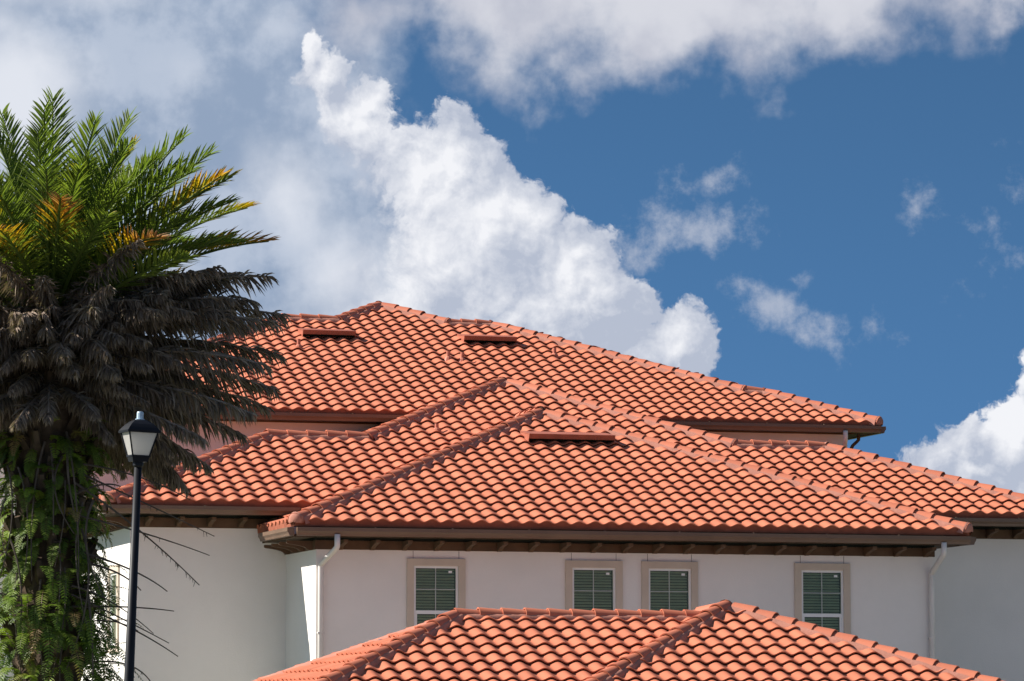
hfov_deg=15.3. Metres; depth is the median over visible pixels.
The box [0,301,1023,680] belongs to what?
house
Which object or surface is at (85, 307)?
palm tree
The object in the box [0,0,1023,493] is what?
sky
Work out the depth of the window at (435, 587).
68.76 m
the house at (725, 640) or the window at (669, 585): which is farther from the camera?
the window at (669, 585)
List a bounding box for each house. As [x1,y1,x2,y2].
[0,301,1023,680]
[252,599,1003,680]
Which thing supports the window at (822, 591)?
in the house at (394, 469)
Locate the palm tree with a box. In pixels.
[0,87,292,680]
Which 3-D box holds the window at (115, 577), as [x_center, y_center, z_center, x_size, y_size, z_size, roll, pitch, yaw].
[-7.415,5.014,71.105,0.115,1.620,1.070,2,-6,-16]
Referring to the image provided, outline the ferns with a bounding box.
[0,416,142,680]
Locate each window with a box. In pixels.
[107,565,119,652]
[406,558,465,627]
[565,560,622,610]
[641,561,697,610]
[794,563,850,633]
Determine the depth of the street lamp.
34.51 m
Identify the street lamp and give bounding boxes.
[118,411,160,680]
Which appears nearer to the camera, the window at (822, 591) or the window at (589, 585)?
the window at (589, 585)
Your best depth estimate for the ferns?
37.50 m
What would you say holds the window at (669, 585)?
in the house at (394, 469)

